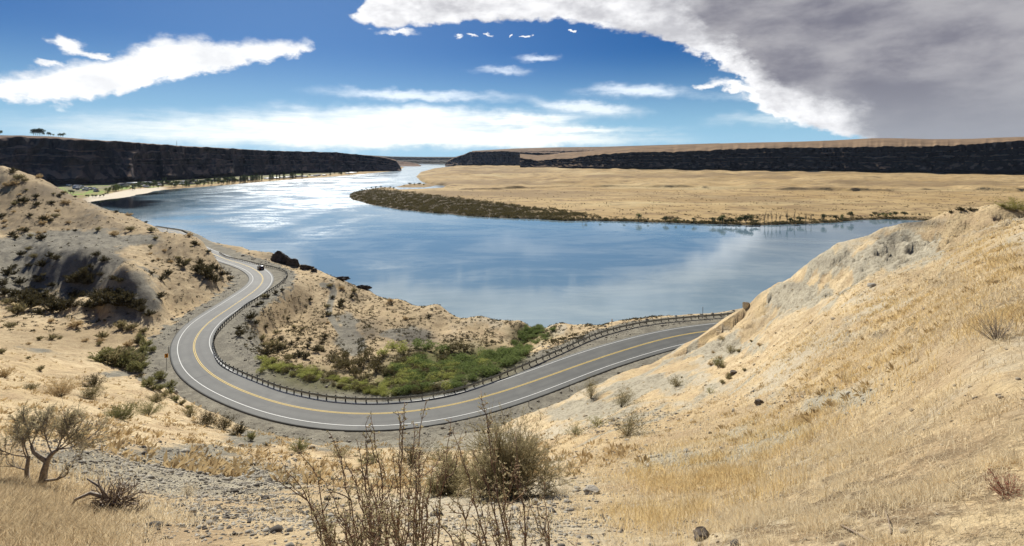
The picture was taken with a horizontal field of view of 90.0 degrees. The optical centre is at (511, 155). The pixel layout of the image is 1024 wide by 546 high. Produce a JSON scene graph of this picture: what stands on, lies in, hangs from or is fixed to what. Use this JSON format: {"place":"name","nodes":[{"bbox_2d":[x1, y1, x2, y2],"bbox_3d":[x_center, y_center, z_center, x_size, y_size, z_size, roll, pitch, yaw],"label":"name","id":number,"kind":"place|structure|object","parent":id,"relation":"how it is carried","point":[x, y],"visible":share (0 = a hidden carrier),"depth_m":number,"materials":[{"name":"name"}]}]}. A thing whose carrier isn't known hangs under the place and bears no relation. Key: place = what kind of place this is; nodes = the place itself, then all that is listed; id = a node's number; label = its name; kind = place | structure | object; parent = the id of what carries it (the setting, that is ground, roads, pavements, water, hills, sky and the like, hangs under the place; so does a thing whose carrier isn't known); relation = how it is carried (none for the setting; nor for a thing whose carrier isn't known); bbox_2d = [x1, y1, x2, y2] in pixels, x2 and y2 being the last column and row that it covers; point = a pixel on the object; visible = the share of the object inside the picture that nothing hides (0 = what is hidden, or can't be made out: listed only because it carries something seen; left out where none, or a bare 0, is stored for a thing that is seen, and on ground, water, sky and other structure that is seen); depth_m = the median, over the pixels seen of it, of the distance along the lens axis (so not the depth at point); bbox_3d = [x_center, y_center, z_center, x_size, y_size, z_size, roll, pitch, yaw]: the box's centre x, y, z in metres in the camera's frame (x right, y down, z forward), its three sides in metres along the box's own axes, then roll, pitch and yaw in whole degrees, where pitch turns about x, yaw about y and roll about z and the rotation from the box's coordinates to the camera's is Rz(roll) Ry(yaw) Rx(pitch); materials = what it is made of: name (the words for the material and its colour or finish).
{"place":"outdoors","nodes":[
{"label":"outdoors","id":0,"kind":"place"},
{"bbox_2d":[0,135,401,184],"bbox_3d":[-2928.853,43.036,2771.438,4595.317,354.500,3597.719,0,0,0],"label":"cliff","id":1,"kind":"structure","parent":0,"point":[58,160],"depth_m":1712.94,"materials":[{"name":"black stone"}]},
{"bbox_2d":[397,161,420,165],"bbox_3d":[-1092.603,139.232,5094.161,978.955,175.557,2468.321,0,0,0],"label":"hill","id":2,"kind":"structure","parent":0,"point":[401,163],"depth_m":4459.31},
{"bbox_2d":[371,155,452,160],"bbox_3d":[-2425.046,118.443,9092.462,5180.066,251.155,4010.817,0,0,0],"label":"hill","id":3,"kind":"structure","parent":0,"point":[397,158],"depth_m":7446.09,"materials":[{"name":"grey stone"}]},
{"bbox_2d":[403,161,446,163],"bbox_3d":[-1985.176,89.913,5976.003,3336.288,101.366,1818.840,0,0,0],"label":"hill","id":4,"kind":"structure","parent":0,"point":[429,162],"depth_m":5377.77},
{"bbox_2d":[157,228,717,431],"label":"road","id":5,"kind":"structure","parent":0,"point":[198,366],"depth_m":93.61,"materials":[{"name":"grey asphalt"}]},
{"bbox_2d":[445,151,559,165],"bbox_3d":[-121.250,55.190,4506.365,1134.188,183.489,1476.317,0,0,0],"label":"cliff","id":6,"kind":"structure","parent":0,"point":[496,158],"depth_m":4098.48,"materials":[{"name":"black stone"}]},
{"bbox_2d":[91,164,920,327],"bbox_3d":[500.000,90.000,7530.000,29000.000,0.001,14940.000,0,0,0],"label":"river","id":7,"kind":"structure","parent":0,"point":[533,272],"depth_m":493.89,"materials":[{"name":"liquid"}]},
{"bbox_2d":[0,166,1023,545],"bbox_3d":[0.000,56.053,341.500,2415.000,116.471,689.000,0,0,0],"label":"hillside","id":8,"kind":"structure","parent":0,"point":[818,278],"depth_m":58.62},
{"bbox_2d":[0,286,10,295],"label":"sagebrush","id":9,"kind":"object","parent":8,"relation":"on","point":[3,293],"visible":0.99,"depth_m":152.85,"materials":[{"name":"green plant"}]},
{"bbox_2d":[0,365,17,377],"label":"sagebrush","id":10,"kind":"object","parent":8,"relation":"on","point":[4,373],"visible":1,"depth_m":50.11,"materials":[{"name":"beige plant"}]},
{"bbox_2d":[0,265,22,275],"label":"sagebrush","id":11,"kind":"object","parent":8,"relation":"on","point":[8,271],"visible":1,"depth_m":167.26,"materials":[{"name":"green plant"}]},
{"bbox_2d":[3,287,26,296],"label":"sagebrush","id":12,"kind":"object","parent":8,"relation":"on","point":[18,292],"visible":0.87,"depth_m":154.70,"materials":[{"name":"green plant"}]},
{"bbox_2d":[4,301,31,313],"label":"sagebrush","id":13,"kind":"object","parent":8,"relation":"on","point":[18,309],"visible":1,"depth_m":140.34,"materials":[{"name":"green plant"}]},
{"bbox_2d":[11,276,28,284],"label":"sagebrush","id":14,"kind":"object","parent":8,"relation":"on","point":[17,281],"visible":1,"depth_m":164.08,"materials":[{"name":"green plant"}]},
{"bbox_2d":[10,290,37,303],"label":"sagebrush","id":15,"kind":"object","parent":8,"relation":"on","point":[23,296],"visible":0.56,"depth_m":149.51,"materials":[{"name":"green plant"}]},
{"bbox_2d":[17,293,43,308],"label":"sagebrush","id":16,"kind":"object","parent":8,"relation":"on","point":[30,302],"visible":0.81,"depth_m":145.60,"materials":[{"name":"green plant"}]},
{"bbox_2d":[30,307,45,313],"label":"sagebrush","id":17,"kind":"object","parent":8,"relation":"on","point":[37,310],"visible":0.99,"depth_m":140.65,"materials":[{"name":"green plant"}]},
{"bbox_2d":[33,287,59,299],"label":"sagebrush","id":18,"kind":"object","parent":8,"relation":"on","point":[45,293],"visible":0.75,"depth_m":155.01,"materials":[{"name":"green plant"}]},
{"bbox_2d":[38,294,61,307],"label":"sagebrush","id":19,"kind":"object","parent":8,"relation":"on","point":[52,298],"visible":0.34,"depth_m":145.66,"materials":[{"name":"green plant"}]},
{"bbox_2d":[42,299,61,311],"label":"sagebrush","id":20,"kind":"object","parent":8,"relation":"on","point":[51,307],"visible":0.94,"depth_m":142.62,"materials":[{"name":"green plant"}]},
{"bbox_2d":[47,298,72,310],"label":"sagebrush","id":21,"kind":"object","parent":8,"relation":"on","point":[61,307],"visible":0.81,"depth_m":143.28,"materials":[{"name":"green plant"}]},
{"bbox_2d":[39,374,81,396],"bbox_3d":[-37.382,19.058,42.412,2.982,1.991,2.705,0,0,-32],"label":"sagebrush","id":22,"kind":"object","parent":8,"relation":"on","point":[61,390],"visible":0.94,"depth_m":42.30,"materials":[{"name":"beige plant"}]},
{"bbox_2d":[0,399,124,486],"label":"tree","id":23,"kind":"object","parent":8,"relation":"on","point":[67,422],"visible":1,"depth_m":6.40,"materials":[{"name":"brown plant"}]},
{"bbox_2d":[63,274,79,282],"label":"sagebrush","id":24,"kind":"object","parent":8,"relation":"on","point":[71,280],"visible":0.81,"depth_m":161.68,"materials":[{"name":"green plant"}]},
{"bbox_2d":[58,295,84,307],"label":"sagebrush","id":25,"kind":"object","parent":8,"relation":"on","point":[70,302],"visible":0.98,"depth_m":143.58,"materials":[{"name":"green plant"}]},
{"bbox_2d":[64,288,81,297],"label":"sagebrush","id":26,"kind":"object","parent":8,"relation":"on","point":[73,293],"visible":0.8,"depth_m":156.59,"materials":[{"name":"green plant"}]},
{"bbox_2d":[67,319,83,326],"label":"sagebrush","id":27,"kind":"object","parent":8,"relation":"on","point":[78,323],"visible":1,"depth_m":130.19,"materials":[{"name":"beige plant"}]},
{"bbox_2d":[67,266,96,278],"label":"sagebrush","id":28,"kind":"object","parent":8,"relation":"on","point":[83,273],"visible":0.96,"depth_m":162.49,"materials":[{"name":"green plant"}]},
{"bbox_2d":[78,275,94,284],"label":"sagebrush","id":29,"kind":"object","parent":8,"relation":"on","point":[86,280],"visible":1,"depth_m":161.24,"materials":[{"name":"green plant"}]},
{"bbox_2d":[76,296,96,307],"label":"sagebrush","id":30,"kind":"object","parent":8,"relation":"on","point":[85,304],"visible":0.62,"depth_m":142.83,"materials":[{"name":"green plant"}]},
{"bbox_2d":[77,382,109,399],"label":"sagebrush","id":31,"kind":"object","parent":8,"relation":"on","point":[91,393],"visible":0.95,"depth_m":45.09,"materials":[{"name":"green plant"}]},
{"bbox_2d":[81,373,109,386],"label":"sagebrush","id":32,"kind":"object","parent":8,"relation":"on","point":[93,383],"visible":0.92,"depth_m":56.81,"materials":[{"name":"green plant"}]},
{"bbox_2d":[82,291,109,305],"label":"sagebrush","id":33,"kind":"object","parent":8,"relation":"on","point":[93,300],"visible":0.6,"depth_m":141.82,"materials":[{"name":"green plant"}]},
{"bbox_2d":[0,434,202,545],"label":"dry grass","id":34,"kind":"structure","parent":8,"relation":"on","point":[37,525],"depth_m":4.34,"materials":[{"name":"plant"}]},
{"bbox_2d":[88,347,116,362],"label":"sagebrush","id":35,"kind":"object","parent":8,"relation":"on","point":[99,358],"visible":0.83,"depth_m":104.01,"materials":[{"name":"green plant"}]},
{"bbox_2d":[70,471,153,513],"bbox_3d":[-3.903,3.342,4.869,0.758,0.606,0.573,0,0,18],"label":"dead shrub","id":36,"kind":"object","parent":8,"relation":"on","point":[113,498],"visible":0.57,"depth_m":4.92,"materials":[{"name":"brown plant"}]},
{"bbox_2d":[94,289,129,303],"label":"sagebrush","id":37,"kind":"object","parent":8,"relation":"on","point":[112,297],"visible":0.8,"depth_m":139.89,"materials":[{"name":"green plant"}]},
{"bbox_2d":[101,345,130,364],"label":"sagebrush","id":38,"kind":"object","parent":8,"relation":"on","point":[117,353],"visible":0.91,"depth_m":104.19,"materials":[{"name":"green plant"}]},
{"bbox_2d":[112,318,126,327],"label":"sagebrush","id":39,"kind":"object","parent":8,"relation":"on","point":[119,324],"visible":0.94,"depth_m":130.50,"materials":[{"name":"green plant"}]},
{"bbox_2d":[109,291,136,305],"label":"sagebrush","id":40,"kind":"object","parent":8,"relation":"on","point":[126,300],"visible":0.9,"depth_m":139.87,"materials":[{"name":"green plant"}]},
{"bbox_2d":[104,398,142,420],"bbox_3d":[-26.280,17.174,34.382,2.499,1.336,2.633,0,0,-35],"label":"sagebrush","id":41,"kind":"object","parent":8,"relation":"on","point":[121,411],"visible":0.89,"depth_m":34.32,"materials":[{"name":"green plant"}]},
{"bbox_2d":[107,350,140,367],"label":"sagebrush","id":42,"kind":"object","parent":8,"relation":"on","point":[121,362],"visible":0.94,"depth_m":105.05,"materials":[{"name":"green plant"}]},
{"bbox_2d":[122,322,139,330],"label":"sagebrush","id":43,"kind":"object","parent":8,"relation":"on","point":[132,326],"visible":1,"depth_m":130.63,"materials":[{"name":"green plant"}]},
{"bbox_2d":[121,298,142,307],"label":"sagebrush","id":44,"kind":"object","parent":8,"relation":"on","point":[130,304],"visible":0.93,"depth_m":140.02,"materials":[{"name":"green plant"}]},
{"bbox_2d":[123,351,145,362],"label":"sagebrush","id":45,"kind":"object","parent":8,"relation":"on","point":[139,360],"visible":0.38,"depth_m":107.70,"materials":[{"name":"green plant"}]},
{"bbox_2d":[123,358,148,372],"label":"sagebrush","id":46,"kind":"object","parent":8,"relation":"on","point":[137,366],"visible":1,"depth_m":103.96,"materials":[{"name":"green plant"}]},
{"bbox_2d":[133,343,149,352],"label":"sagebrush","id":47,"kind":"object","parent":8,"relation":"on","point":[143,347],"visible":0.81,"depth_m":115.45,"materials":[{"name":"green plant"}]},
{"bbox_2d":[139,337,152,345],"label":"sagebrush","id":48,"kind":"object","parent":8,"relation":"on","point":[149,342],"visible":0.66,"depth_m":120.00,"materials":[{"name":"green plant"}]},
{"bbox_2d":[141,377,154,386],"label":"sagebrush","id":49,"kind":"object","parent":8,"relation":"on","point":[148,383],"visible":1,"depth_m":69.27,"materials":[{"name":"green plant"}]},
{"bbox_2d":[136,396,168,416],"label":"sagebrush","id":50,"kind":"object","parent":8,"relation":"on","point":[144,411],"visible":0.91,"depth_m":42.58,"materials":[{"name":"green plant"}]},
{"bbox_2d":[145,391,169,402],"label":"sagebrush","id":51,"kind":"object","parent":8,"relation":"on","point":[157,395],"visible":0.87,"depth_m":53.15,"materials":[{"name":"green plant"}]},
{"bbox_2d":[154,371,167,379],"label":"sagebrush","id":52,"kind":"object","parent":8,"relation":"on","point":[160,376],"visible":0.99,"depth_m":100.17,"materials":[{"name":"green plant"}]},
{"bbox_2d":[164,379,177,387],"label":"sagebrush","id":53,"kind":"object","parent":8,"relation":"on","point":[171,383],"visible":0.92,"depth_m":96.35,"materials":[{"name":"green plant"}]},
{"bbox_2d":[172,482,198,494],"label":"grass tuft","id":54,"kind":"object","parent":8,"relation":"on","point":[186,490],"visible":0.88,"depth_m":9.86,"materials":[{"name":"beige plant"}]},
{"bbox_2d":[0,171,371,332],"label":"brush","id":55,"kind":"object","parent":8,"relation":"on","point":[1,320],"visible":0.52,"depth_m":171.08,"materials":[{"name":"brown plant"}]},
{"bbox_2d":[179,404,201,416],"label":"sagebrush","id":56,"kind":"object","parent":8,"relation":"on","point":[190,412],"visible":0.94,"depth_m":54.58,"materials":[{"name":"green plant"}]},
{"bbox_2d":[189,264,206,272],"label":"sagebrush","id":57,"kind":"object","parent":8,"relation":"on","point":[197,268],"visible":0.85,"depth_m":179.62,"materials":[{"name":"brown plant"}]},
{"bbox_2d":[190,408,220,425],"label":"sagebrush","id":58,"kind":"object","parent":8,"relation":"on","point":[204,419],"visible":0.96,"depth_m":45.72,"materials":[{"name":"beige plant"}]},
{"bbox_2d":[196,265,217,275],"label":"sagebrush","id":59,"kind":"object","parent":8,"relation":"on","point":[207,269],"visible":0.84,"depth_m":177.19,"materials":[{"name":"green plant"}]},
{"bbox_2d":[208,411,239,429],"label":"sagebrush","id":60,"kind":"object","parent":8,"relation":"on","point":[226,422],"visible":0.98,"depth_m":45.61,"materials":[{"name":"beige plant"}]},
{"bbox_2d":[227,422,248,435],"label":"sagebrush","id":61,"kind":"object","parent":8,"relation":"on","point":[238,429],"visible":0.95,"depth_m":40.13,"materials":[{"name":"green plant"}]},
{"bbox_2d":[240,430,258,440],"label":"sagebrush","id":62,"kind":"object","parent":8,"relation":"on","point":[250,436],"visible":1,"depth_m":37.23,"materials":[{"name":"green plant"}]},
{"bbox_2d":[259,344,274,354],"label":"sagebrush","id":63,"kind":"object","parent":8,"relation":"on","point":[266,351],"visible":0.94,"depth_m":116.06,"materials":[{"name":"green plant"}]},
{"bbox_2d":[265,338,280,347],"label":"sagebrush","id":64,"kind":"object","parent":8,"relation":"on","point":[274,343],"visible":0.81,"depth_m":130.47,"materials":[{"name":"brown plant"}]},
{"bbox_2d":[270,251,290,263],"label":"outcrop","id":65,"kind":"object","parent":8,"relation":"on","point":[280,257],"visible":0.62,"depth_m":236.43,"materials":[{"name":"black stone"}]},
{"bbox_2d":[286,258,299,266],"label":"outcrop","id":66,"kind":"object","parent":8,"relation":"on","point":[293,262],"visible":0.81,"depth_m":232.78,"materials":[{"name":"black stone"}]},
{"bbox_2d":[285,436,309,452],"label":"sagebrush","id":67,"kind":"object","parent":8,"relation":"on","point":[299,446],"visible":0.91,"depth_m":34.84,"materials":[{"name":"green plant"}]},
{"bbox_2d":[0,299,656,488],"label":"brush","id":68,"kind":"object","parent":8,"relation":"on","point":[215,464],"visible":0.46,"depth_m":21.47,"materials":[{"name":"brown plant"}]},
{"bbox_2d":[323,443,357,457],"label":"sagebrush","id":69,"kind":"object","parent":8,"relation":"on","point":[343,454],"visible":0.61,"depth_m":34.29,"materials":[{"name":"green plant"}]},
{"bbox_2d":[357,450,382,464],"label":"sagebrush","id":70,"kind":"object","parent":8,"relation":"on","point":[373,460],"visible":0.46,"depth_m":30.85,"materials":[{"name":"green plant"}]},
{"bbox_2d":[274,398,465,545],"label":"bitterbrush","id":71,"kind":"object","parent":8,"relation":"on","point":[374,538],"visible":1,"depth_m":2.03,"materials":[{"name":"brown plant"}]},
{"bbox_2d":[254,340,488,395],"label":"thicket","id":72,"kind":"object","parent":8,"relation":"on","point":[340,362],"visible":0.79,"depth_m":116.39,"materials":[{"name":"green plant"}]},
{"bbox_2d":[134,278,672,385],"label":"brush","id":73,"kind":"object","parent":8,"relation":"on","point":[553,341],"visible":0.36,"depth_m":144.05,"materials":[{"name":"green plant"}]},
{"bbox_2d":[259,324,555,395],"bbox_3d":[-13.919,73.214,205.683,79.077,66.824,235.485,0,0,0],"label":"thicket","id":74,"kind":"object","parent":8,"relation":"on","point":[507,353],"depth_m":119.48,"materials":[{"name":"green plant"}]},
{"bbox_2d":[385,434,442,468],"bbox_3d":[-5.062,15.026,25.795,3.142,1.453,3.482,0,0,0],"label":"sagebrush","id":75,"kind":"object","parent":8,"relation":"on","point":[410,457],"visible":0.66,"depth_m":25.86,"materials":[{"name":"brown plant"}]},
{"bbox_2d":[128,252,741,443],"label":"gravel","id":76,"kind":"structure","parent":8,"relation":"on","point":[326,386],"depth_m":112.25,"materials":[{"name":"grey gravel"}]},
{"bbox_2d":[424,440,455,461],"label":"sagebrush","id":77,"kind":"object","parent":8,"relation":"on","point":[434,457],"visible":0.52,"depth_m":32.91,"materials":[{"name":"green plant"}]},
{"bbox_2d":[407,449,477,497],"bbox_3d":[-1.339,6.981,11.156,1.614,1.278,1.492,0,0,-42],"label":"sagebrush","id":78,"kind":"object","parent":8,"relation":"on","point":[450,488],"visible":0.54,"depth_m":11.10,"materials":[{"name":"brown plant"}]},
{"bbox_2d":[0,375,940,545],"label":"gravel","id":79,"kind":"structure","parent":8,"relation":"on","point":[305,524],"depth_m":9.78,"materials":[{"name":"grey gravel"}]},
{"bbox_2d":[213,252,734,401],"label":"guardrail","id":80,"kind":"object","parent":8,"relation":"on","point":[355,398],"visible":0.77,"depth_m":100.31,"materials":[{"name":"metal"}]},
{"bbox_2d":[431,393,577,545],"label":"bitterbrush","id":81,"kind":"object","parent":8,"relation":"on","point":[510,537],"visible":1,"depth_m":2.16,"materials":[{"name":"brown plant"}]},
{"bbox_2d":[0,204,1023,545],"bbox_3d":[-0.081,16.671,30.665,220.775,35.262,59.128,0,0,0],"label":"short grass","id":82,"kind":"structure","parent":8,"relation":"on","point":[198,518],"depth_m":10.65,"materials":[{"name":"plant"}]},
{"bbox_2d":[3,205,1023,545],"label":"gravel","id":83,"kind":"structure","parent":8,"relation":"on","point":[645,425],"depth_m":11.30,"materials":[{"name":"grey gravel"}]},
{"bbox_2d":[439,401,599,504],"bbox_3d":[0.069,6.223,10.544,3.090,2.591,2.680,0,0,-28],"label":"sagebrush","id":84,"kind":"object","parent":8,"relation":"on","point":[506,451],"visible":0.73,"depth_m":10.35,"materials":[{"name":"brown plant"}]},
{"bbox_2d":[564,420,586,435],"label":"sagebrush","id":85,"kind":"object","parent":8,"relation":"on","point":[576,430],"visible":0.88,"depth_m":39.70,"materials":[{"name":"beige plant"}]},
{"bbox_2d":[574,375,603,398],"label":"sagebrush","id":86,"kind":"object","parent":8,"relation":"on","point":[590,395],"visible":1,"depth_m":67.63,"materials":[{"name":"beige plant"}]},
{"bbox_2d":[583,485,599,494],"bbox_3d":[1.530,6.450,9.844,0.339,0.108,0.299,0,0,0],"label":"rock","id":87,"kind":"object","parent":8,"relation":"on","point":[588,489],"visible":0.86,"depth_m":9.80,"materials":[{"name":"grey stone"}]},
{"bbox_2d":[586,415,608,427],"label":"sagebrush","id":88,"kind":"object","parent":8,"relation":"on","point":[595,423],"visible":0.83,"depth_m":40.74,"materials":[{"name":"beige plant"}]},
{"bbox_2d":[610,386,643,406],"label":"sagebrush","id":89,"kind":"object","parent":8,"relation":"on","point":[620,401],"visible":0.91,"depth_m":54.09,"materials":[{"name":"beige plant"}]},
{"bbox_2d":[607,406,660,437],"bbox_3d":[7.039,15.540,29.608,3.375,1.550,3.673,0,0,0],"label":"sagebrush","id":90,"kind":"object","parent":8,"relation":"on","point":[625,432],"visible":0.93,"depth_m":29.70,"materials":[{"name":"beige plant"}]},
{"bbox_2d":[668,375,682,385],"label":"sagebrush","id":91,"kind":"object","parent":8,"relation":"on","point":[675,382],"visible":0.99,"depth_m":55.13,"materials":[{"name":"beige plant"}]},
{"bbox_2d":[693,526,710,541],"bbox_3d":[1.379,2.748,3.709,0.133,0.089,0.093,0,0,9],"label":"rock","id":92,"kind":"object","parent":8,"relation":"on","point":[699,533],"visible":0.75,"depth_m":3.69,"materials":[{"name":"grey stone"}]},
{"bbox_2d":[712,356,725,366],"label":"sagebrush","id":93,"kind":"object","parent":8,"relation":"on","point":[720,361],"visible":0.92,"depth_m":56.83,"materials":[{"name":"beige plant"}]},
{"bbox_2d":[962,309,1017,340],"bbox_3d":[7.445,2.652,7.919,0.733,0.497,0.760,0,0,0],"label":"dry shrub","id":94,"kind":"object","parent":8,"relation":"on","point":[996,333],"visible":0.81,"depth_m":7.92,"materials":[{"name":"brown plant"}]},
{"bbox_2d":[977,463,1023,499],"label":"red weed","id":95,"kind":"object","parent":8,"relation":"on","point":[1003,490],"visible":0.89,"depth_m":2.92,"materials":[{"name":"brown plant"}]},
{"bbox_2d":[986,196,1023,210],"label":"rabbitbrush","id":96,"kind":"object","parent":8,"relation":"on","point":[1016,205],"visible":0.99,"depth_m":52.06,"materials":[{"name":"yellow plant"}]},
{"bbox_2d":[0,0,1023,156],"label":"sky","id":97,"kind":"structure","parent":0,"point":[401,78],"materials":[{"name":"blue"}]},
{"bbox_2d":[1,209,1023,545],"bbox_3d":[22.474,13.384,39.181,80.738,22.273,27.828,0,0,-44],"label":"dry grass","id":98,"kind":"structure","parent":0,"point":[702,475],"depth_m":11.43,"materials":[{"name":"beige plant"}]},
{"bbox_2d":[54,165,1023,224],"bbox_3d":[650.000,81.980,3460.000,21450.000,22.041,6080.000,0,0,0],"label":"lowland","id":99,"kind":"structure","parent":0,"point":[495,183],"depth_m":1223.49,"materials":[{"name":"beige plant"}]},
{"bbox_2d":[349,188,928,224],"bbox_3d":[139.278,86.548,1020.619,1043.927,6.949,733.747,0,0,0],"label":"scrub","id":100,"kind":"object","parent":99,"relation":"on","point":[473,211],"visible":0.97,"depth_m":830.53,"materials":[{"name":"green plant"}]},
{"bbox_2d":[403,188,1021,223],"bbox_3d":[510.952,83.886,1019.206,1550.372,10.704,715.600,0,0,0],"label":"scrub","id":101,"kind":"object","parent":99,"relation":"on","point":[672,217],"visible":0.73,"depth_m":813.39,"materials":[{"name":"green plant"}]},
{"bbox_2d":[472,143,718,152],"bbox_3d":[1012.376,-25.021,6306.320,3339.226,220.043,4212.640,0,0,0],"label":"hill","id":102,"kind":"structure","parent":0,"point":[565,149],"depth_m":6040.66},
{"bbox_2d":[520,137,1023,173],"bbox_3d":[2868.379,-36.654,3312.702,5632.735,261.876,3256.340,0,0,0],"label":"cliff","id":103,"kind":"structure","parent":0,"point":[1002,155],"depth_m":2509.70,"materials":[{"name":"black stone"}]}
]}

